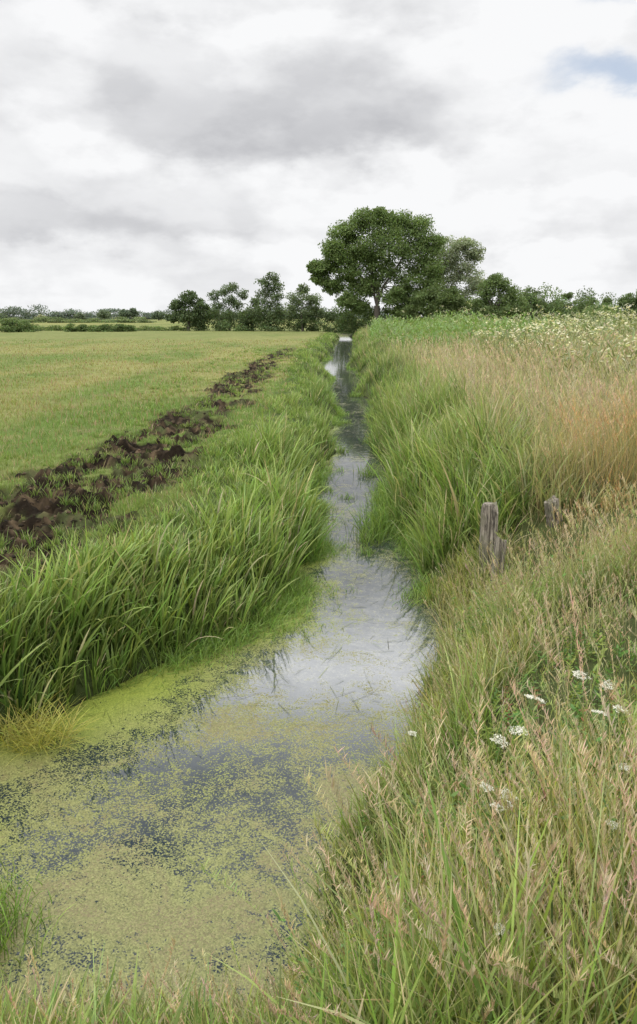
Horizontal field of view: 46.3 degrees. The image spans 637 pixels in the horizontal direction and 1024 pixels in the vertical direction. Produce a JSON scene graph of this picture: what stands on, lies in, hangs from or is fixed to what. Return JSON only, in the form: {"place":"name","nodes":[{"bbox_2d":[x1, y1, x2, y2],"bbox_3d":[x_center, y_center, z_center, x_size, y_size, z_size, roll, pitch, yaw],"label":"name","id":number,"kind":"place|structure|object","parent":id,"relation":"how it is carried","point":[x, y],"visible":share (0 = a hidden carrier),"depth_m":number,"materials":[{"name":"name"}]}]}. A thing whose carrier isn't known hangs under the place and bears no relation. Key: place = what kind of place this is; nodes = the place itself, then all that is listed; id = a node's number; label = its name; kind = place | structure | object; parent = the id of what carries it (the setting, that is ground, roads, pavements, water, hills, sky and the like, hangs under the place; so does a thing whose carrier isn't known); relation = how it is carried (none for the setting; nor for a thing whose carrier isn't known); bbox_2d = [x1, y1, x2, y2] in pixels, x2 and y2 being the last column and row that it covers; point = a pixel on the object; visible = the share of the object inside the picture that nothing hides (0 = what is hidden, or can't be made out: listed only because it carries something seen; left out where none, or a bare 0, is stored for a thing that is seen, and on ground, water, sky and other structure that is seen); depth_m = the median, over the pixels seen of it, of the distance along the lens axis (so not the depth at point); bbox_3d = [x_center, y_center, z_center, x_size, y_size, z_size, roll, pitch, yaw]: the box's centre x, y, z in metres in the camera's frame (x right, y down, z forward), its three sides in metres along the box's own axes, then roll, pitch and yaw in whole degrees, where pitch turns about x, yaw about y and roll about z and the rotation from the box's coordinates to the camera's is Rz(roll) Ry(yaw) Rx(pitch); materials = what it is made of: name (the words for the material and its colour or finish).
{"place":"outdoors","nodes":[
{"label":"outdoors","id":0,"kind":"place"},
{"bbox_2d":[0,332,356,734],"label":"reed grass","id":1,"kind":"structure","parent":0,"point":[277,500],"depth_m":7.16,"materials":[{"name":"green plant"}]},
{"bbox_2d":[0,334,447,1020],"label":"water","id":2,"kind":"structure","parent":0,"point":[106,824],"depth_m":4.94,"materials":[{"name":"green liquid"}]},
{"bbox_2d":[0,853,75,999],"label":"grass tuft","id":3,"kind":"object","parent":2,"relation":"on","point":[5,905],"visible":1,"depth_m":3.75,"materials":[{"name":"green plant"}]},
{"bbox_2d":[0,684,101,767],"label":"yellowed sedge clump","id":4,"kind":"object","parent":2,"relation":"on","point":[25,726],"visible":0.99,"depth_m":5.35,"materials":[{"name":"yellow plant"}]},
{"bbox_2d":[55,400,446,733],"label":"floating stalks","id":5,"kind":"object","parent":2,"relation":"on","point":[270,646],"visible":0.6,"depth_m":6.44,"materials":[{"name":"green plant"}]},
{"bbox_2d":[0,317,636,1022],"bbox_3d":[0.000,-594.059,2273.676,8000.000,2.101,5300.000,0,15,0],"label":"ground","id":6,"kind":"structure","parent":0,"point":[16,511],"depth_m":12.34,"materials":[{"name":"green plant"}]},
{"bbox_2d":[0,313,8,318],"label":"round tree","id":7,"kind":"object","parent":6,"relation":"on","point":[2,316],"visible":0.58,"depth_m":385.94,"materials":[{"name":"green plant"}]},
{"bbox_2d":[0,317,41,331],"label":"bush row","id":8,"kind":"object","parent":6,"relation":"on","point":[10,326],"visible":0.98,"depth_m":108.32,"materials":[{"name":"green plant"}]},
{"bbox_2d":[0,316,156,322],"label":"distant hedgerow","id":9,"kind":"object","parent":6,"relation":"on","point":[120,319],"visible":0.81,"depth_m":258.98,"materials":[{"name":"green plant"}]},
{"bbox_2d":[73,312,84,319],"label":"round tree","id":10,"kind":"object","parent":6,"relation":"on","point":[79,316],"visible":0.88,"depth_m":434.50,"materials":[{"name":"green plant"}]},
{"bbox_2d":[0,324,186,330],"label":"scrub hedge","id":11,"kind":"object","parent":6,"relation":"on","point":[143,328],"visible":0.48,"depth_m":120.54,"materials":[{"name":"green plant"}]},
{"bbox_2d":[63,323,136,331],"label":"bush row","id":12,"kind":"object","parent":6,"relation":"on","point":[69,327],"visible":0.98,"depth_m":112.61,"materials":[{"name":"green plant"}]},
{"bbox_2d":[96,310,111,318],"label":"round tree","id":13,"kind":"object","parent":6,"relation":"on","point":[103,314],"visible":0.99,"depth_m":404.89,"materials":[{"name":"green plant"}]},
{"bbox_2d":[118,309,131,317],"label":"round tree","id":14,"kind":"object","parent":6,"relation":"on","point":[124,313],"visible":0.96,"depth_m":404.84,"materials":[{"name":"green plant"}]},
{"bbox_2d":[128,307,138,317],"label":"round tree","id":15,"kind":"object","parent":6,"relation":"on","point":[133,311],"visible":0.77,"depth_m":414.55,"materials":[{"name":"green plant"}]},
{"bbox_2d":[0,354,287,692],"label":"mud clods","id":16,"kind":"object","parent":6,"relation":"on","point":[46,507],"visible":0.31,"depth_m":9.11,"materials":[{"name":"brown soil"}]},
{"bbox_2d":[0,338,314,705],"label":"field turf","id":17,"kind":"structure","parent":6,"relation":"on","point":[110,434],"depth_m":17.06,"materials":[{"name":"green plant"}]},
{"bbox_2d":[150,310,165,319],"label":"round tree","id":18,"kind":"object","parent":6,"relation":"on","point":[158,314],"visible":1,"depth_m":414.97,"materials":[{"name":"green plant"}]},
{"bbox_2d":[164,290,209,330],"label":"hawthorn tree","id":19,"kind":"object","parent":6,"relation":"on","point":[187,298],"visible":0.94,"depth_m":117.33,"materials":[{"name":"green plant"}]},
{"bbox_2d":[0,304,389,319],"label":"distant woodland","id":20,"kind":"object","parent":6,"relation":"on","point":[23,314],"visible":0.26,"depth_m":570.55,"materials":[{"name":"green plant"}]},
{"bbox_2d":[206,282,248,329],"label":"pine tree","id":21,"kind":"object","parent":6,"relation":"on","point":[224,290],"visible":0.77,"depth_m":120.87,"materials":[{"name":"green plant"}]},
{"bbox_2d":[46,356,444,702],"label":"marginal grass","id":22,"kind":"structure","parent":6,"relation":"on","point":[381,521],"depth_m":8.42,"materials":[{"name":"green plant"}]},
{"bbox_2d":[237,299,264,320],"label":"hawthorn tree","id":23,"kind":"object","parent":6,"relation":"on","point":[240,314],"visible":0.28,"depth_m":118.39,"materials":[{"name":"green plant"}]},
{"bbox_2d":[177,298,361,332],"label":"scrub hedge","id":24,"kind":"object","parent":6,"relation":"on","point":[246,320],"visible":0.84,"depth_m":116.18,"materials":[{"name":"green plant"}]},
{"bbox_2d":[250,272,288,324],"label":"pine tree","id":25,"kind":"object","parent":6,"relation":"on","point":[267,284],"visible":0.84,"depth_m":116.47,"materials":[{"name":"green plant"}]},
{"bbox_2d":[282,282,326,330],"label":"alder tree","id":26,"kind":"object","parent":6,"relation":"on","point":[295,301],"visible":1,"depth_m":113.26,"materials":[{"name":"green plant"}]},
{"bbox_2d":[0,319,636,1023],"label":"meadow grass","id":27,"kind":"structure","parent":6,"relation":"on","point":[396,1001],"depth_m":2.21,"materials":[{"name":"green plant"}]},
{"bbox_2d":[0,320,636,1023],"bbox_3d":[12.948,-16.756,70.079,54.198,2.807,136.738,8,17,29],"label":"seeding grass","id":28,"kind":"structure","parent":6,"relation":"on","point":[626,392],"depth_m":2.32,"materials":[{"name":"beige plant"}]},
{"bbox_2d":[306,206,449,326],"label":"ash tree","id":29,"kind":"object","parent":6,"relation":"on","point":[349,261],"visible":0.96,"depth_m":103.53,"materials":[{"name":"green plant"}]},
{"bbox_2d":[398,731,436,841],"bbox_3d":[0.463,1.293,3.433,0.212,0.739,0.243,0,15,0],"label":"cow parsley plant","id":30,"kind":"object","parent":6,"relation":"on","point":[413,801],"visible":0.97,"depth_m":3.42,"materials":[{"name":"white plant"}]},
{"bbox_2d":[333,298,514,333],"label":"scrub hedge","id":31,"kind":"object","parent":6,"relation":"on","point":[355,326],"visible":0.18,"depth_m":108.66,"materials":[{"name":"green plant"}]},
{"bbox_2d":[400,282,476,322],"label":"hawthorn tree","id":32,"kind":"object","parent":6,"relation":"on","point":[450,298],"visible":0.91,"depth_m":101.57,"materials":[{"name":"green plant"}]},
{"bbox_2d":[271,518,636,1023],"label":"broadleaf undergrowth","id":33,"kind":"object","parent":6,"relation":"on","point":[571,660],"visible":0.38,"depth_m":3.30,"materials":[{"name":"green plant"}]},
{"bbox_2d":[422,235,486,302],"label":"willow tree","id":34,"kind":"object","parent":6,"relation":"on","point":[473,253],"visible":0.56,"depth_m":109.74,"materials":[{"name":"green plant"}]},
{"bbox_2d":[445,734,507,837],"bbox_3d":[0.589,1.141,2.821,0.261,0.699,0.214,4,15,15],"label":"cow parsley plant","id":35,"kind":"object","parent":6,"relation":"on","point":[497,744],"visible":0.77,"depth_m":2.76,"materials":[{"name":"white plant"}]},
{"bbox_2d":[478,501,497,579],"bbox_3d":[1.812,0.529,7.991,0.193,1.322,0.175,0,15,6],"label":"wooden post","id":36,"kind":"object","parent":6,"relation":"on","point":[489,519],"visible":0.42,"depth_m":7.84,"materials":[{"name":"grey wood"}]},
{"bbox_2d":[462,782,519,877],"bbox_3d":[0.622,1.191,2.667,0.231,0.602,0.328,0,15,0],"label":"cow parsley plant","id":37,"kind":"object","parent":6,"relation":"on","point":[486,791],"visible":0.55,"depth_m":2.53,"materials":[{"name":"white plant"}]},
{"bbox_2d":[488,536,506,590],"bbox_3d":[1.845,0.745,7.759,0.120,1.024,0.098,1,13,-11],"label":"wooden post","id":38,"kind":"object","parent":6,"relation":"on","point":[499,546],"visible":0.44,"depth_m":7.66,"materials":[{"name":"grey wood"}]},
{"bbox_2d":[467,272,532,319],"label":"hawthorn tree","id":39,"kind":"object","parent":6,"relation":"on","point":[500,306],"visible":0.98,"depth_m":98.70,"materials":[{"name":"green plant"}]},
{"bbox_2d":[365,303,636,393],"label":"parsley","id":40,"kind":"object","parent":6,"relation":"on","point":[441,325],"visible":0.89,"depth_m":33.39,"materials":[{"name":"green plant"}]},
{"bbox_2d":[494,923,539,1015],"bbox_3d":[0.450,1.280,1.882,0.264,0.646,0.273,-9,17,-29],"label":"cow parsley plant","id":41,"kind":"object","parent":6,"relation":"on","point":[500,932],"visible":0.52,"depth_m":1.76,"materials":[{"name":"white plant"}]},
{"bbox_2d":[521,285,547,318],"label":"alder tree","id":42,"kind":"object","parent":6,"relation":"on","point":[528,288],"visible":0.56,"depth_m":102.66,"materials":[{"name":"green plant"}]},
{"bbox_2d":[509,694,563,827],"bbox_3d":[0.842,1.015,2.937,0.277,0.660,0.208,-14,20,-42],"label":"cow parsley plant","id":43,"kind":"object","parent":6,"relation":"on","point":[529,697],"visible":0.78,"depth_m":2.88,"materials":[{"name":"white plant"}]},
{"bbox_2d":[540,301,563,315],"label":"hawthorn tree","id":44,"kind":"object","parent":6,"relation":"on","point":[550,306],"visible":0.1,"depth_m":104.98,"materials":[{"name":"green plant"}]},
{"bbox_2d":[470,282,634,324],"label":"scrub hedge","id":45,"kind":"object","parent":6,"relation":"on","point":[556,300],"visible":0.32,"depth_m":103.39,"materials":[{"name":"green plant"}]},
{"bbox_2d":[544,495,562,527],"bbox_3d":[2.623,0.222,8.206,0.166,0.830,0.140,-16,17,-5],"label":"wooden post","id":46,"kind":"object","parent":6,"relation":"on","point":[548,508],"visible":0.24,"depth_m":8.09,"materials":[{"name":"grey wood"}]},
{"bbox_2d":[530,670,590,765],"bbox_3d":[1.014,0.943,3.191,0.249,0.611,0.203,6,16,22],"label":"cow parsley plant","id":47,"kind":"object","parent":6,"relation":"on","point":[578,677],"visible":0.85,"depth_m":3.15,"materials":[{"name":"white plant"}]},
{"bbox_2d":[558,292,577,319],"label":"alder tree","id":48,"kind":"object","parent":6,"relation":"on","point":[569,295],"visible":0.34,"depth_m":108.47,"materials":[{"name":"green plant"}]},
{"bbox_2d":[575,296,597,313],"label":"alder tree","id":49,"kind":"object","parent":6,"relation":"on","point":[589,303],"visible":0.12,"depth_m":108.00,"materials":[{"name":"green plant"}]},
{"bbox_2d":[573,305,619,321],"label":"elder bush","id":50,"kind":"object","parent":6,"relation":"on","point":[605,308],"visible":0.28,"depth_m":88.44,"materials":[{"name":"green plant"}]},
{"bbox_2d":[565,820,634,939],"bbox_3d":[0.883,1.163,2.243,0.255,0.570,0.256,0,15,0],"label":"cow parsley plant","id":51,"kind":"object","parent":6,"relation":"on","point":[616,825],"visible":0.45,"depth_m":2.16,"materials":[{"name":"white plant"}]},
{"bbox_2d":[576,680,627,769],"bbox_3d":[1.185,0.943,3.128,0.239,0.482,0.423,9,17,32],"label":"cow parsley plant","id":52,"kind":"object","parent":6,"relation":"on","point":[599,718],"visible":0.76,"depth_m":3.10,"materials":[{"name":"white plant"}]},
{"bbox_2d":[576,763,628,838],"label":"cow parsley plant","id":53,"kind":"object","parent":6,"relation":"on","point":[625,769],"visible":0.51,"depth_m":2.45,"materials":[{"name":"white plant"}]},
{"bbox_2d":[616,289,636,320],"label":"hawthorn tree","id":54,"kind":"object","parent":6,"relation":"on","point":[624,301],"visible":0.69,"depth_m":82.78,"materials":[{"name":"green plant"}]},
{"bbox_2d":[0,0,636,316],"label":"sky","id":55,"kind":"structure","parent":0,"point":[152,152],"materials":[{"name":"white"}]},
{"bbox_2d":[347,326,636,576],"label":"bank reed grass","id":56,"kind":"structure","parent":0,"point":[462,486],"depth_m":10.04,"materials":[{"name":"green plant"}]}
]}

